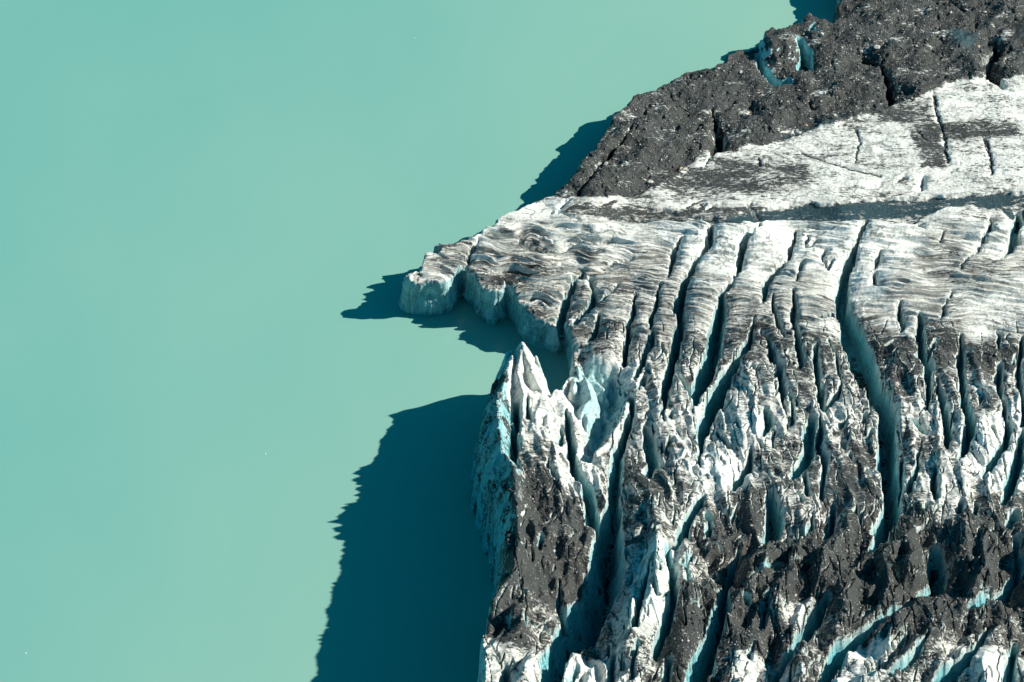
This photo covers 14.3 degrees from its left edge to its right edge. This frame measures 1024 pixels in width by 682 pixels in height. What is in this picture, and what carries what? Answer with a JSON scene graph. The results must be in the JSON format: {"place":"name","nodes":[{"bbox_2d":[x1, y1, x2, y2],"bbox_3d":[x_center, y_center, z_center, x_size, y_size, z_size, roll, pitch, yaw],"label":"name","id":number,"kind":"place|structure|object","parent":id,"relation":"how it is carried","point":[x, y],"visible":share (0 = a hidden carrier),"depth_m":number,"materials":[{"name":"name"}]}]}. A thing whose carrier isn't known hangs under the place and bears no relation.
{"place":"outdoors","nodes":[
{"label":"outdoors","id":0,"kind":"place"},
{"bbox_2d":[0,0,835,681],"bbox_3d":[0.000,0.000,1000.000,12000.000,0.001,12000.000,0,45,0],"label":"lake","id":1,"kind":"structure","parent":0,"point":[244,398],"depth_m":1007.75,"materials":[{"name":"liquid"}]},
{"bbox_2d":[398,236,474,315],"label":"ice headland","id":2,"kind":"structure","parent":1,"relation":"in","point":[433,285],"depth_m":1003.85,"materials":[{"name":"white ice"}]},
{"bbox_2d":[471,342,552,526],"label":"ice pinnacle","id":3,"kind":"object","parent":1,"relation":"in","point":[520,399],"visible":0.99,"depth_m":959.04,"materials":[{"name":"white ice"}]},
{"bbox_2d":[462,246,584,354],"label":"ice shelf","id":4,"kind":"object","parent":1,"relation":"in","point":[533,304],"visible":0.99,"depth_m":998.75,"materials":[{"name":"white ice"}]},
{"bbox_2d":[559,319,592,376],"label":"ice column","id":5,"kind":"structure","parent":1,"relation":"in","point":[577,337],"depth_m":986.01,"materials":[{"name":"white ice"}]},
{"bbox_2d":[802,13,821,30],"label":"ice stump","id":6,"kind":"object","parent":1,"relation":"in","point":[813,24],"visible":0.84,"depth_m":1071.05,"materials":[{"name":"grey ice"}]},
{"bbox_2d":[475,75,1023,681],"bbox_3d":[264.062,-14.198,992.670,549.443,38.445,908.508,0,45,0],"label":"glacier","id":7,"kind":"object","parent":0,"point":[751,357],"visible":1,"depth_m":954.75,"materials":[{"name":"white ice"}]},
{"bbox_2d":[573,326,622,382],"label":"ice dome","id":8,"kind":"structure","parent":7,"relation":"on","point":[600,356],"depth_m":978.30,"materials":[{"name":"white ice"}]},
{"bbox_2d":[493,0,1023,681],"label":"debris","id":9,"kind":"structure","parent":7,"relation":"on","point":[875,344],"depth_m":1033.56,"materials":[{"name":"grey stone"}]},
{"bbox_2d":[614,191,1023,236],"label":"silt band","id":10,"kind":"object","parent":7,"relation":"on","point":[916,210],"visible":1,"depth_m":1023.60,"materials":[{"name":"grey soil"}]},
{"bbox_2d":[552,0,1023,197],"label":"moraine","id":11,"kind":"structure","parent":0,"point":[1000,19],"depth_m":1052.68,"materials":[{"name":"grey gravel"}]},
{"bbox_2d":[757,22,815,85],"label":"ice hollow","id":12,"kind":"structure","parent":11,"relation":"on","point":[804,52],"depth_m":1062.22,"materials":[{"name":"grey ice"}]}
]}

